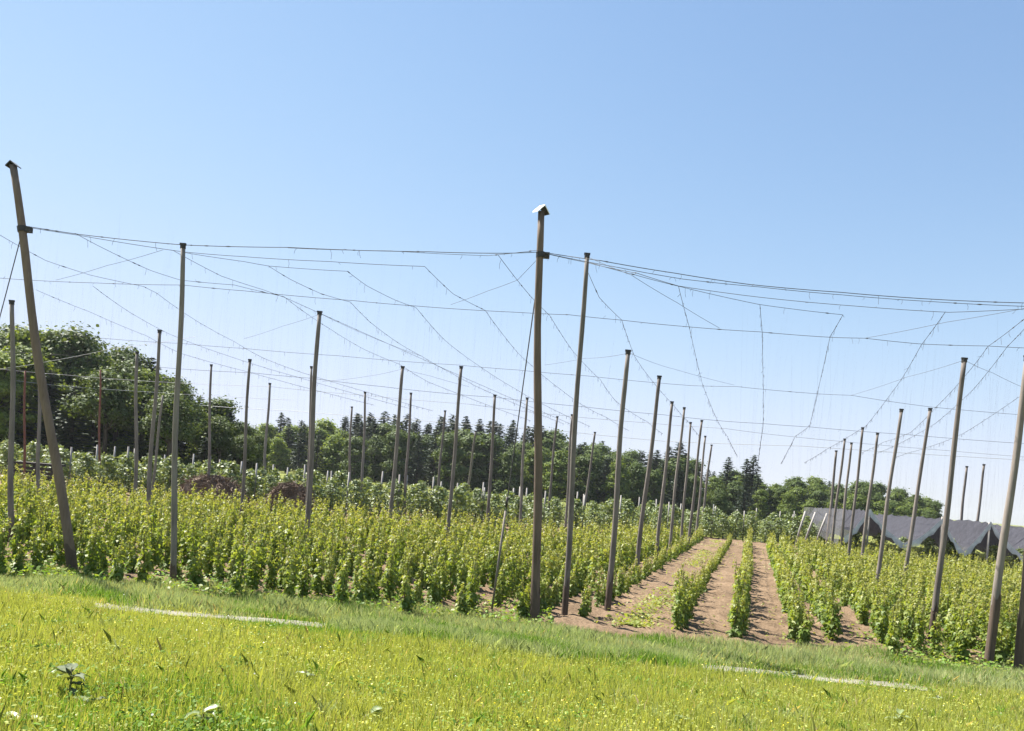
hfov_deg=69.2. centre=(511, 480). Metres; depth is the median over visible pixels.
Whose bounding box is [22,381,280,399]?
trellis wire
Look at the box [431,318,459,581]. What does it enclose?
hop plant
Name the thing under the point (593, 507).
apple tree
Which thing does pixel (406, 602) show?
hop plant
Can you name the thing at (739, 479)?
broadleaf tree
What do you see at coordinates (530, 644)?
path edge grass
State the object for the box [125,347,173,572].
hop plant
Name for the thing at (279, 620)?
gravel path
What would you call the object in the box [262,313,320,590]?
hop plant
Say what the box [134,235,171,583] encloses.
hop plant
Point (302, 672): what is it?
dock weed
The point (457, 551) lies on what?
hop plant
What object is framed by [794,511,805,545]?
orchard post
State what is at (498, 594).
hop plant
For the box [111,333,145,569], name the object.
hop plant
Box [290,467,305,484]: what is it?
apple tree
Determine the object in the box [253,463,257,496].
orchard post
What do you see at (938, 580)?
hop pole
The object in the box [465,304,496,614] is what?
hop plant
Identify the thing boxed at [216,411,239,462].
spruce tree
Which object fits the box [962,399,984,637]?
hop plant
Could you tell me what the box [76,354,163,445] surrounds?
broadleaf tree
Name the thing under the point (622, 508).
apple tree
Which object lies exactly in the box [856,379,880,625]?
hop plant
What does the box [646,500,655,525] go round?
apple tree
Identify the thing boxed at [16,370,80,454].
spruce tree
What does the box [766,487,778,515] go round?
broadleaf tree
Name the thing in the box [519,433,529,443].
spruce tree
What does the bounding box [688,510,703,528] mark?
apple tree
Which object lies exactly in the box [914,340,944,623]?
hop plant
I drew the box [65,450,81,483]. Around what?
apple tree
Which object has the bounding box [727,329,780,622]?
hop plant
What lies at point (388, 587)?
hop plant
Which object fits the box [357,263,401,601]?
hop plant
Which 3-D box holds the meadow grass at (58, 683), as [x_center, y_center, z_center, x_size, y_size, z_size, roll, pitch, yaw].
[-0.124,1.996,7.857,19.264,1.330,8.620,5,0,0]
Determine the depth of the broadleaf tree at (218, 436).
65.15 m
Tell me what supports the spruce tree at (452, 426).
on the ground at (980, 553)
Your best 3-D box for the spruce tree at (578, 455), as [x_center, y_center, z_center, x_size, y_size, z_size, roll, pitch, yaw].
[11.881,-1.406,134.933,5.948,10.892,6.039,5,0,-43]
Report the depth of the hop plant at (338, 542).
18.24 m
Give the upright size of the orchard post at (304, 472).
2.588 m
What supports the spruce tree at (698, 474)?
on the ground at (980, 553)
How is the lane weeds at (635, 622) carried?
on the field soil
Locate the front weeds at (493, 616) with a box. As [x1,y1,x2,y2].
[0,546,1023,671]
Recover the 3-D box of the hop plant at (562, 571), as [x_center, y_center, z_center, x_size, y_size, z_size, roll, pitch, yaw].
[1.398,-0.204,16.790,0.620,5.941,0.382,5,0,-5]
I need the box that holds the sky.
[0,0,1023,525]
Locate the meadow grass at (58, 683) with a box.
[0,582,1023,730]
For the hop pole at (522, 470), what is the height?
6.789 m
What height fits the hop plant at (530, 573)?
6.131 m
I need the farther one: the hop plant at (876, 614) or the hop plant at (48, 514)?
the hop plant at (48, 514)
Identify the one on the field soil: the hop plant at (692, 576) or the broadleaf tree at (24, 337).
the hop plant at (692, 576)
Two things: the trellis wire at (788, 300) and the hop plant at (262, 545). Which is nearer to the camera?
the trellis wire at (788, 300)
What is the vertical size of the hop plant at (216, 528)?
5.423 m
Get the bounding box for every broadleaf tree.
[0,320,48,342]
[0,327,101,451]
[0,331,18,353]
[0,342,71,459]
[0,350,42,451]
[2,326,65,434]
[36,321,126,437]
[55,352,114,465]
[57,366,153,454]
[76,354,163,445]
[88,341,159,449]
[92,369,188,473]
[130,390,211,465]
[150,373,219,454]
[153,370,189,449]
[180,412,220,469]
[185,394,248,468]
[196,414,240,468]
[213,420,270,473]
[226,433,260,473]
[248,435,271,480]
[256,423,276,468]
[262,438,273,467]
[266,437,292,471]
[274,425,299,471]
[294,427,330,476]
[305,417,340,452]
[314,433,352,476]
[330,428,348,475]
[334,435,374,479]
[359,422,402,481]
[364,434,388,481]
[378,430,413,482]
[398,430,423,483]
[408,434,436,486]
[428,429,468,489]
[450,427,480,480]
[456,433,492,489]
[470,430,508,493]
[491,447,526,495]
[506,440,533,495]
[515,449,549,495]
[524,446,551,497]
[531,436,568,497]
[542,448,580,499]
[543,427,568,442]
[559,439,579,497]
[565,449,611,503]
[574,453,605,502]
[582,443,616,500]
[592,452,630,501]
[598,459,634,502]
[622,448,646,469]
[622,454,637,488]
[626,461,653,507]
[638,468,667,506]
[651,455,702,506]
[659,457,697,508]
[681,475,702,512]
[685,476,709,504]
[690,458,712,480]
[703,476,727,511]
[710,487,730,512]
[721,469,741,476]
[723,480,748,516]
[732,474,754,500]
[742,482,770,513]
[748,487,770,519]
[766,482,783,489]
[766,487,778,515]
[767,485,789,514]
[776,491,799,520]
[780,476,807,504]
[780,486,811,518]
[787,478,810,512]
[799,498,818,518]
[802,482,827,507]
[805,475,828,502]
[810,489,830,507]
[825,499,841,507]
[827,483,844,500]
[837,492,852,509]
[840,494,873,511]
[843,481,873,502]
[848,479,878,486]
[854,486,878,508]
[869,481,886,500]
[871,492,885,510]
[871,501,894,514]
[889,501,900,515]
[890,486,910,499]
[890,491,905,511]
[894,505,912,516]
[901,493,930,508]
[905,502,925,516]
[916,506,937,517]
[921,510,935,518]
[922,496,942,513]
[926,499,944,518]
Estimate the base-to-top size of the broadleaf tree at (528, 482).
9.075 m
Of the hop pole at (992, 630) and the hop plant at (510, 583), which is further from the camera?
the hop plant at (510, 583)
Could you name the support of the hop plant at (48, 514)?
on the field soil
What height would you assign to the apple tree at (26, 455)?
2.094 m
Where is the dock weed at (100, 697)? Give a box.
[73,695,107,703]
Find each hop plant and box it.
[0,219,54,575]
[0,275,44,531]
[5,242,58,559]
[5,258,51,541]
[8,278,55,574]
[14,334,47,530]
[21,319,53,540]
[24,252,63,546]
[28,297,81,569]
[31,289,59,551]
[34,279,109,547]
[37,305,83,559]
[37,328,68,531]
[41,277,62,531]
[46,265,61,560]
[49,287,114,566]
[57,288,83,525]
[58,305,95,540]
[71,268,98,537]
[74,257,107,552]
[76,300,136,567]
[81,271,149,577]
[82,235,118,576]
[83,316,110,543]
[89,314,109,539]
[90,278,140,557]
[100,262,163,552]
[101,326,120,543]
[103,327,136,544]
[106,254,164,565]
[107,232,174,584]
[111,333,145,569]
[120,295,162,525]
[123,267,163,544]
[125,342,159,559]
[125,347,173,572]
[130,359,156,545]
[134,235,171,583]
[137,340,170,553]
[142,253,220,569]
[147,289,174,552]
[154,306,175,561]
[159,285,197,569]
[161,330,192,550]
[168,324,216,579]
[170,345,198,556]
[177,312,204,557]
[178,272,216,567]
[179,317,230,548]
[184,277,221,577]
[187,259,231,587]
[195,305,233,553]
[196,320,226,553]
[202,291,225,576]
[205,388,229,549]
[211,367,231,558]
[213,339,255,583]
[214,345,242,569]
[216,287,251,548]
[220,326,260,561]
[225,261,260,581]
[229,278,284,597]
[230,403,255,569]
[231,330,256,560]
[242,262,279,591]
[244,346,286,554]
[244,361,268,556]
[245,275,287,577]
[256,322,289,578]
[257,348,289,554]
[258,293,311,568]
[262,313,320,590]
[268,294,301,565]
[276,273,329,588]
[276,328,305,559]
[278,319,310,571]
[281,272,331,600]
[287,305,330,586]
[288,359,319,558]
[292,316,331,557]
[293,296,343,584]
[297,317,330,597]
[297,329,333,546]
[302,292,352,571]
[308,269,351,582]
[310,304,358,594]
[312,312,341,562]
[322,331,351,593]
[322,358,346,581]
[325,310,348,565]
[326,293,355,574]
[332,284,382,606]
[333,296,380,590]
[335,306,357,564]
[335,324,373,576]
[345,323,376,575]
[349,327,379,588]
[350,283,410,602]
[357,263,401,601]
[365,285,402,600]
[367,342,412,570]
[374,315,401,584]
[376,349,403,570]
[380,290,416,599]
[383,354,415,582]
[386,321,412,571]
[388,279,418,594]
[393,308,427,575]
[397,261,429,614]
[397,345,423,592]
[404,344,430,588]
[407,344,438,577]
[410,300,439,576]
[412,325,450,606]
[413,338,442,589]
[423,328,474,605]
[424,310,470,586]
[429,322,478,602]
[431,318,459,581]
[438,321,464,580]
[440,411,460,600]
[441,287,488,598]
[449,374,480,578]
[454,289,498,616]
[454,323,486,594]
[455,378,497,577]
[458,347,485,590]
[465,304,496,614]
[465,310,493,610]
[466,324,500,583]
[468,297,513,591]
[479,326,506,587]
[488,339,523,587]
[489,323,526,584]
[490,358,520,606]
[497,344,521,602]
[498,334,533,581]
[504,349,541,599]
[507,352,545,597]
[513,337,542,596]
[516,300,570,618]
[521,346,558,588]
[524,365,559,614]
[526,363,556,587]
[540,349,570,612]
[540,362,573,611]
[540,473,564,583]
[545,324,579,608]
[550,336,588,606]
[556,357,592,589]
[557,340,600,601]
[569,371,609,597]
[570,349,612,591]
[572,343,596,595]
[578,343,613,591]
[578,383,628,617]
[584,378,618,615]
[593,428,616,607]
[599,397,625,605]
[602,395,620,589]
[612,389,632,600]
[614,405,629,598]
[615,417,635,595]
[616,441,643,588]
[670,328,714,615]
[671,378,707,630]
[675,407,708,628]
[675,421,708,605]
[682,396,718,623]
[686,331,723,618]
[692,438,714,594]
[694,447,714,606]
[725,322,764,637]
[725,323,792,611]
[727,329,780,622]
[729,313,787,624]
[729,323,781,623]
[730,376,779,626]
[735,378,790,600]
[738,339,768,635]
[745,325,769,619]
[780,359,811,611]
[781,431,810,613]
[784,416,812,615]
[786,348,815,639]
[787,392,810,616]
[788,391,832,622]
[790,387,828,618]
[791,340,820,633]
[796,328,854,644]
[799,387,823,626]
[813,363,856,615]
[815,350,848,621]
[817,369,874,635]
[819,338,867,631]
[824,336,891,639]
[854,430,879,617]
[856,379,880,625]
[856,393,897,620]
[868,429,889,633]
[869,431,901,626]
[872,392,903,637]
[874,355,914,643]
[879,394,906,639]
[885,378,927,651]
[886,339,929,656]
[888,355,928,617]
[894,390,926,624]
[895,357,927,630]
[900,363,954,644]
[903,355,934,640]
[904,348,939,629]
[909,362,956,617]
[911,390,940,654]
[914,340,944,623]
[916,362,944,620]
[923,404,936,631]
[925,391,954,636]
[927,366,965,659]
[927,376,966,633]
[939,449,967,627]
[941,340,978,650]
[942,385,989,626]
[947,376,999,653]
[952,323,1021,663]
[953,381,1001,636]
[954,365,993,658]
[962,390,994,634]
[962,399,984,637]
[964,367,999,649]
[973,382,996,610]
[975,366,1002,637]
[975,431,1010,651]
[981,385,1014,654]
[982,338,1023,651]
[985,432,1014,635]
[994,357,1023,664]
[998,436,1013,634]
[1001,389,1021,658]
[1002,372,1021,630]
[1003,380,1021,626]
[1005,499,1022,653]
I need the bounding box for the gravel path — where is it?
[39,597,977,694]
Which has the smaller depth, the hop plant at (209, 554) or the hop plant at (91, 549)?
the hop plant at (91, 549)
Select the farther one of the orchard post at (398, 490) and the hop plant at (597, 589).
the orchard post at (398, 490)
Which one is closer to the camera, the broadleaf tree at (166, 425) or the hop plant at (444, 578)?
the hop plant at (444, 578)
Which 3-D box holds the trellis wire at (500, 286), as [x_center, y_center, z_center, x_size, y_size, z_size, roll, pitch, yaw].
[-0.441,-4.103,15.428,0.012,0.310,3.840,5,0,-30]
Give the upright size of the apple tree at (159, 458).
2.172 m
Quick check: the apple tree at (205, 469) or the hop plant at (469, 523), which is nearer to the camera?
the hop plant at (469, 523)
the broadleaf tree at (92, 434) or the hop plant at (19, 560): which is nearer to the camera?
the hop plant at (19, 560)
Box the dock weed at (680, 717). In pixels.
[673,715,694,722]
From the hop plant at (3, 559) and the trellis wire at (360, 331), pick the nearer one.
the hop plant at (3, 559)
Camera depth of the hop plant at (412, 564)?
17.74 m
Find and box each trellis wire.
[0,235,431,410]
[2,278,1019,348]
[2,337,190,368]
[2,351,1023,443]
[2,369,1022,457]
[15,329,1016,414]
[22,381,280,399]
[32,227,534,253]
[33,228,424,269]
[37,290,367,403]
[57,250,161,279]
[75,233,529,422]
[93,286,405,407]
[176,252,569,423]
[189,253,335,270]
[194,404,1011,459]
[269,266,562,423]
[297,248,535,257]
[347,271,588,426]
[425,267,628,430]
[453,262,534,303]
[498,255,662,433]
[544,252,1021,307]
[545,253,1023,306]
[553,255,1020,319]
[588,257,718,327]
[588,273,698,437]
[592,263,841,314]
[678,286,736,454]
[758,308,764,460]
[781,315,842,462]
[804,313,944,463]
[862,319,1023,452]
[868,308,1023,337]
[873,329,1023,454]
[897,397,1018,456]
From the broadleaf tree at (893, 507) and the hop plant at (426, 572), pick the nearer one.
the hop plant at (426, 572)
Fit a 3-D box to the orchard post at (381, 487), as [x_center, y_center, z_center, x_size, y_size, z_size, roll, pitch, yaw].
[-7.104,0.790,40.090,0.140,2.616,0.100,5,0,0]
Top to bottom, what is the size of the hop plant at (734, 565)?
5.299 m
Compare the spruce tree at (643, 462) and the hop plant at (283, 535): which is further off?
the spruce tree at (643, 462)
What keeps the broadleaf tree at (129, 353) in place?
on the ground at (980, 553)
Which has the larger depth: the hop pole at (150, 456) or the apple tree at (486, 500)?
the apple tree at (486, 500)
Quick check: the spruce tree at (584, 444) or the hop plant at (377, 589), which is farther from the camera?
the spruce tree at (584, 444)
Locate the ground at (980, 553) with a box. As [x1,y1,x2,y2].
[0,463,1023,730]
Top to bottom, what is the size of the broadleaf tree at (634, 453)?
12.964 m
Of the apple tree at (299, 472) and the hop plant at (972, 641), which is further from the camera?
the apple tree at (299, 472)
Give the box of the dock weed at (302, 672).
[295,671,313,678]
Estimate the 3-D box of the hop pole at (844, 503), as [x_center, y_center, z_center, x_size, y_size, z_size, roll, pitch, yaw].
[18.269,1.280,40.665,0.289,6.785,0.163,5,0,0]
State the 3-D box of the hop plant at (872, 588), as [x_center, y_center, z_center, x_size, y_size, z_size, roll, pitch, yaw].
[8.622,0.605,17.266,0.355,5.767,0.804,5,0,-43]
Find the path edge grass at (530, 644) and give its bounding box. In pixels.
[308,612,712,672]
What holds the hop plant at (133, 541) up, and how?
on the field soil
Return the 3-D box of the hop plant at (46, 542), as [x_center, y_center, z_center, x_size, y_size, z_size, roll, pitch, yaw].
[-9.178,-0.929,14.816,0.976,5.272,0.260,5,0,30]
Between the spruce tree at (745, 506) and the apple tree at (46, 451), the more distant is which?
the spruce tree at (745, 506)
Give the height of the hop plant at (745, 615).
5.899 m
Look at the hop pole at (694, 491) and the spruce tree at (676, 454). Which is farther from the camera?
the spruce tree at (676, 454)
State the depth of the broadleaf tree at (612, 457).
137.85 m
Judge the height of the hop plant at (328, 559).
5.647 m
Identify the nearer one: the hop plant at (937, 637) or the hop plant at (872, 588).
the hop plant at (937, 637)
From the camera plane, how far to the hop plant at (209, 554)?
15.25 m
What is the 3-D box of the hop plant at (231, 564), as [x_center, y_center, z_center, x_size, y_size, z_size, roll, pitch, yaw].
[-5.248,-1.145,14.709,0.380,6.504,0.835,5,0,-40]
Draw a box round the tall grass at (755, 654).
[0,559,1023,693]
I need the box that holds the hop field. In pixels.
[0,463,1022,617]
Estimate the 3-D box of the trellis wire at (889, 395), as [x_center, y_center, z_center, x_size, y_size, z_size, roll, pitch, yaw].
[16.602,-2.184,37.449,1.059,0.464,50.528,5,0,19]
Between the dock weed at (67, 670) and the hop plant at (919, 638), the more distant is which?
the hop plant at (919, 638)
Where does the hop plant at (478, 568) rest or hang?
on the field soil
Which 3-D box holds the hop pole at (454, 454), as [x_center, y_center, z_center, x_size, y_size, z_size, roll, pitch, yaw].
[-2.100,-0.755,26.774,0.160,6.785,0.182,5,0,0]
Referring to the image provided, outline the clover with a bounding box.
[0,588,1022,730]
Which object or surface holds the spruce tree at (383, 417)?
on the ground at (980, 553)
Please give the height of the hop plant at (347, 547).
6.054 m
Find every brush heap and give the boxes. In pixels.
[177,472,254,509]
[263,479,317,515]
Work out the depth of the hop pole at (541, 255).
13.70 m
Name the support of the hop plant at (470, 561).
on the ground at (980, 553)
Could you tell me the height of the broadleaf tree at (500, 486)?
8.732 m
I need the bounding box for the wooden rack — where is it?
[13,461,65,489]
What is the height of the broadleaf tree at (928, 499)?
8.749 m
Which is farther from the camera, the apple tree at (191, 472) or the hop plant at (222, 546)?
the apple tree at (191, 472)
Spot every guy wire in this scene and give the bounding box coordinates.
[0,242,19,316]
[491,299,534,611]
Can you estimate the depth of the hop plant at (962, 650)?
13.85 m
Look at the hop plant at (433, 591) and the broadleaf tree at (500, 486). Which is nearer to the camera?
the hop plant at (433, 591)
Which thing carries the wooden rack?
on the field soil
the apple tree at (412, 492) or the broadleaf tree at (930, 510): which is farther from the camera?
the broadleaf tree at (930, 510)
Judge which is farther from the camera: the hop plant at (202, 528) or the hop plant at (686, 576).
the hop plant at (202, 528)
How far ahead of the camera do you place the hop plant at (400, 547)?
17.40 m
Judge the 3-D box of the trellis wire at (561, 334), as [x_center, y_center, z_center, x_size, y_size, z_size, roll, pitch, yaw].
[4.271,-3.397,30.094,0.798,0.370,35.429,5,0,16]
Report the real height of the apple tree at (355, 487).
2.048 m
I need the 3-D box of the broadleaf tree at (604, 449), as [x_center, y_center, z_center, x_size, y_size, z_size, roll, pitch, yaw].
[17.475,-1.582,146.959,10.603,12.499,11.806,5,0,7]
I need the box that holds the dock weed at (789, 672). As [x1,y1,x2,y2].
[783,670,798,675]
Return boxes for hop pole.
[5,160,77,572]
[7,300,15,541]
[22,371,25,483]
[36,391,40,493]
[98,370,100,488]
[133,351,138,500]
[146,329,161,513]
[151,395,163,497]
[169,243,186,581]
[207,364,212,475]
[239,359,251,520]
[262,383,270,498]
[304,311,322,535]
[305,366,312,509]
[349,406,352,487]
[360,392,366,509]
[388,366,404,522]
[403,393,411,515]
[436,410,446,510]
[446,366,462,538]
[467,431,476,488]
[486,394,495,523]
[519,397,527,528]
[530,205,549,621]
[546,416,558,522]
[561,252,589,614]
[564,414,572,531]
[581,432,595,521]
[604,349,630,610]
[634,375,661,573]
[655,401,673,555]
[668,407,685,549]
[680,422,691,543]
[687,420,702,549]
[695,436,705,532]
[700,444,712,528]
[825,450,837,543]
[830,438,845,546]
[840,442,852,547]
[847,427,864,559]
[860,433,878,561]
[875,409,903,581]
[903,408,932,571]
[928,357,967,639]
[956,466,968,556]
[972,464,985,556]
[983,355,1023,664]
[1013,553,1023,668]
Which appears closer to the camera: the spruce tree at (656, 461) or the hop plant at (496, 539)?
the hop plant at (496, 539)
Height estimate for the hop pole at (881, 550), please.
6.221 m
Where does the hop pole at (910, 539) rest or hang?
on the field soil
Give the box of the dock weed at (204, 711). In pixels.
[184,704,222,724]
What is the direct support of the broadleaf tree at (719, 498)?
on the ground at (980, 553)
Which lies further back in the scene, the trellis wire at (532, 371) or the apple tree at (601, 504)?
the apple tree at (601, 504)
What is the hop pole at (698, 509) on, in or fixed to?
on the field soil
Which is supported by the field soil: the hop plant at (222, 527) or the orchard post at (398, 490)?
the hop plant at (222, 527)
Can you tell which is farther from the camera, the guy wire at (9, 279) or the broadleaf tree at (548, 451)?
the broadleaf tree at (548, 451)
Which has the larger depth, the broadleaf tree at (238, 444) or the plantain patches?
the broadleaf tree at (238, 444)
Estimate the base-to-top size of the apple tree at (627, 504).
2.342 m
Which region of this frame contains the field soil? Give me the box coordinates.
[0,469,1012,668]
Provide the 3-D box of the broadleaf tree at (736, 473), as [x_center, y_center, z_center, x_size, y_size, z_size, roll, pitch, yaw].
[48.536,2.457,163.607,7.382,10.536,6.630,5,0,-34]
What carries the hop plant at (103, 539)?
on the field soil
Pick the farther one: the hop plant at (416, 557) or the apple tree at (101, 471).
the apple tree at (101, 471)
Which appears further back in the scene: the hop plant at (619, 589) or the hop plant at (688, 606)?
the hop plant at (619, 589)
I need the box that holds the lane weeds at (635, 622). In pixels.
[592,539,867,645]
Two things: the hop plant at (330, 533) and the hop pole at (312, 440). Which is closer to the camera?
the hop plant at (330, 533)
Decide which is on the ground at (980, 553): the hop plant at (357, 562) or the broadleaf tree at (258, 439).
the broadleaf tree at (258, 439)
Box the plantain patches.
[0,607,1005,730]
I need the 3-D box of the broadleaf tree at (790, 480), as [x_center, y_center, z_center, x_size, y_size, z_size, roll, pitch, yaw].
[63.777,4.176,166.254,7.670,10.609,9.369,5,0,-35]
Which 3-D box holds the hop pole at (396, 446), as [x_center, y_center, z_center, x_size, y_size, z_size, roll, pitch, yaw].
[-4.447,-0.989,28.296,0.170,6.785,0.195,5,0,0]
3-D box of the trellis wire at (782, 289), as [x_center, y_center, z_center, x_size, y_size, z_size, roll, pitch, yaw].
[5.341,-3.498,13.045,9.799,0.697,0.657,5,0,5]
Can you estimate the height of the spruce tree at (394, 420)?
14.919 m
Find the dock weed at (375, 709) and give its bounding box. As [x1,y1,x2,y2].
[357,705,386,720]
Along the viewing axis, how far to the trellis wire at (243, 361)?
29.79 m
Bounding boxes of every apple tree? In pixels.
[0,438,21,473]
[0,440,29,476]
[14,440,50,475]
[17,443,41,473]
[34,445,50,479]
[40,443,70,481]
[42,447,79,486]
[64,450,94,486]
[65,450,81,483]
[67,453,100,489]
[90,454,123,491]
[90,455,115,486]
[104,454,144,493]
[112,452,141,490]
[114,452,133,483]
[124,453,162,493]
[139,455,167,489]
[145,454,187,496]
[177,463,187,484]
[177,463,200,488]
[193,464,221,478]
[194,460,202,471]
[196,459,221,475]
[216,460,227,473]
[217,460,242,487]
[236,469,265,505]
[246,466,267,502]
[254,473,278,505]
[261,468,281,485]
[278,473,297,483]
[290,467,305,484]
[297,471,325,509]
[301,470,330,502]
[316,477,346,513]
[318,477,329,503]
[321,471,356,509]
[340,477,351,506]
[341,478,369,514]
[352,477,375,508]
[353,479,378,513]
[360,482,388,516]
[382,480,401,511]
[384,481,413,518]
[401,480,436,519]
[401,484,424,516]
[422,485,451,522]
[422,493,446,518]
[445,482,478,520]
[446,486,472,523]
[461,487,493,524]
[478,492,501,518]
[478,492,509,527]
[498,489,515,525]
[499,490,513,517]
[506,496,530,527]
[522,492,545,525]
[523,499,552,529]
[544,496,567,525]
[544,497,567,529]
[559,497,574,524]
[563,498,591,528]
[567,500,585,528]
[579,501,604,531]
[585,500,599,522]
[596,502,609,528]
[597,498,623,529]
[612,498,628,528]
[618,499,639,531]
[630,504,653,529]
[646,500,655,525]
[647,505,670,531]
[649,503,670,529]
[663,504,688,530]
[675,509,686,528]
[684,509,692,526]
[684,511,703,536]
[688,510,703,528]
[692,506,720,537]
[705,506,722,535]
[712,512,733,537]
[721,513,742,537]
[725,511,747,539]
[740,514,761,540]
[741,509,761,538]
[753,511,762,534]
[756,517,777,542]
[760,514,777,541]
[769,511,784,528]
[769,517,789,542]
[781,513,800,539]
[785,514,807,544]
[795,518,812,537]
[800,516,814,535]
[803,522,820,542]
[815,523,830,543]
[845,531,868,549]
[868,533,892,556]
[891,536,908,559]
[914,536,938,559]
[935,538,961,563]
[964,547,983,565]
[981,543,1009,567]
[1006,548,1023,570]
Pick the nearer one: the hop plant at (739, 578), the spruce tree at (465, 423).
the hop plant at (739, 578)
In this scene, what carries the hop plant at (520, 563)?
on the field soil
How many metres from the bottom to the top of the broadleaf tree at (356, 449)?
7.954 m
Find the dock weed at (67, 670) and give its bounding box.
[49,663,89,694]
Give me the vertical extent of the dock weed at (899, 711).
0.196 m
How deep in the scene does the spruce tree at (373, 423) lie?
138.85 m
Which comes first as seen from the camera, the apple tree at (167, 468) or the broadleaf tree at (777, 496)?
the apple tree at (167, 468)
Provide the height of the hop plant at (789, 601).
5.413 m
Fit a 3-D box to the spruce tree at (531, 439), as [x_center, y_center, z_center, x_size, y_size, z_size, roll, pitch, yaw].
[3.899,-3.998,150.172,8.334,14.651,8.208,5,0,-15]
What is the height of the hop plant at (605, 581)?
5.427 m
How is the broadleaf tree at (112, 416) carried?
on the ground at (980, 553)
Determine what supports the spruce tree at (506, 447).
on the ground at (980, 553)
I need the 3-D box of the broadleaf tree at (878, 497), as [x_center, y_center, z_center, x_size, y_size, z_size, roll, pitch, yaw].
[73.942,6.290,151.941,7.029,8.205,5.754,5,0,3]
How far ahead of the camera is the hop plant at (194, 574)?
13.72 m
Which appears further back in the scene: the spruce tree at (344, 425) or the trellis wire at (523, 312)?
the spruce tree at (344, 425)
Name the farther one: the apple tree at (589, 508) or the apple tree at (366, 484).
the apple tree at (589, 508)
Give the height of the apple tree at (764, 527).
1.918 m
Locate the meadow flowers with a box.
[0,585,1014,730]
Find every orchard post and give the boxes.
[68,447,72,483]
[95,445,97,471]
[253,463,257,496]
[303,464,305,482]
[345,472,349,515]
[378,471,383,515]
[396,474,400,513]
[430,477,434,521]
[481,487,484,523]
[542,491,545,525]
[618,495,621,526]
[667,502,669,527]
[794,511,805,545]
[804,512,815,546]
[815,513,826,541]
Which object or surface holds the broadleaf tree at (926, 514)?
on the ground at (980, 553)
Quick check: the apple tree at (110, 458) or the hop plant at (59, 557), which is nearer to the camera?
the hop plant at (59, 557)
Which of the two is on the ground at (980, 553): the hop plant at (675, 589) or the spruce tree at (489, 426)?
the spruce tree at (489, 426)
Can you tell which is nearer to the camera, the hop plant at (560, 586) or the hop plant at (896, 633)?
the hop plant at (896, 633)
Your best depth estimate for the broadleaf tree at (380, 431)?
138.45 m
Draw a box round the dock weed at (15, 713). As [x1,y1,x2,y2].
[2,708,39,723]
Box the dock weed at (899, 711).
[883,708,913,721]
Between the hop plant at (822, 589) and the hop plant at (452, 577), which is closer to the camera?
the hop plant at (452, 577)
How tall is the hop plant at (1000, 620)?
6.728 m
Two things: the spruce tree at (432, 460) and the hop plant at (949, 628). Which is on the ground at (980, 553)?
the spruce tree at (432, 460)
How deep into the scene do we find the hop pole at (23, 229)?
13.97 m
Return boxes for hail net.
[803,507,1023,562]
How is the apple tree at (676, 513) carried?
on the field soil
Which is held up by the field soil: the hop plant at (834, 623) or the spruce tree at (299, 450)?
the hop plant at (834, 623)
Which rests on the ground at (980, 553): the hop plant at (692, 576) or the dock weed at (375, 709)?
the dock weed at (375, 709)
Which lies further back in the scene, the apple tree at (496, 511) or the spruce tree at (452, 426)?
the spruce tree at (452, 426)
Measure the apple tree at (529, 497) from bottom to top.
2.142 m
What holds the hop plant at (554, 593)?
on the field soil
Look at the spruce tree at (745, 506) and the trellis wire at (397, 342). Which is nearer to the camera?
the trellis wire at (397, 342)
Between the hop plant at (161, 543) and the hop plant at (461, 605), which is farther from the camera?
the hop plant at (161, 543)
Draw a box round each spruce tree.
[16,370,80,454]
[41,384,101,456]
[108,357,183,456]
[118,406,154,466]
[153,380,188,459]
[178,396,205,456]
[190,437,216,475]
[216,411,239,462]
[272,412,288,464]
[272,424,297,472]
[282,417,292,444]
[286,427,307,469]
[289,423,308,468]
[306,434,328,471]
[340,416,348,431]
[347,414,362,458]
[354,421,368,464]
[364,418,381,474]
[366,412,375,474]
[376,411,390,436]
[390,414,396,425]
[398,422,407,461]
[401,413,413,431]
[403,434,429,483]
[410,422,421,463]
[411,418,422,433]
[418,424,430,478]
[419,427,444,487]
[432,415,446,432]
[433,417,448,444]
[446,414,455,431]
[450,421,460,431]
[459,416,471,431]
[471,419,484,436]
[483,421,495,468]
[489,421,503,479]
[493,436,511,482]
[495,423,505,450]
[496,426,516,489]
[506,420,519,448]
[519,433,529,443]
[525,425,547,457]
[563,443,585,494]
[575,442,587,483]
[594,457,612,503]
[636,451,650,487]
[651,450,661,500]
[654,460,671,504]
[659,447,672,471]
[664,463,687,509]
[670,442,689,483]
[697,465,705,503]
[701,469,711,505]
[719,457,737,512]
[731,459,754,503]
[731,474,754,515]
[736,454,764,508]
[748,475,762,510]
[764,488,775,516]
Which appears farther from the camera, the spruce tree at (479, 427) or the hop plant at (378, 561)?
the spruce tree at (479, 427)
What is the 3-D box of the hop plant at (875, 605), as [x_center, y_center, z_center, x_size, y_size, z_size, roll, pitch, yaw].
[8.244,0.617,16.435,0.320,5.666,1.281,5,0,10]
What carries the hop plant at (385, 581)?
on the field soil
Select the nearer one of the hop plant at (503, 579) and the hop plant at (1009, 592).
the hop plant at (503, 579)
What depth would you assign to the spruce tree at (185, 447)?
72.99 m
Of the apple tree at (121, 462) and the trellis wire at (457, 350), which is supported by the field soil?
the apple tree at (121, 462)
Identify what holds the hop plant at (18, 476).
on the field soil
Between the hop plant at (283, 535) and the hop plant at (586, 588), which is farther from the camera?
the hop plant at (283, 535)

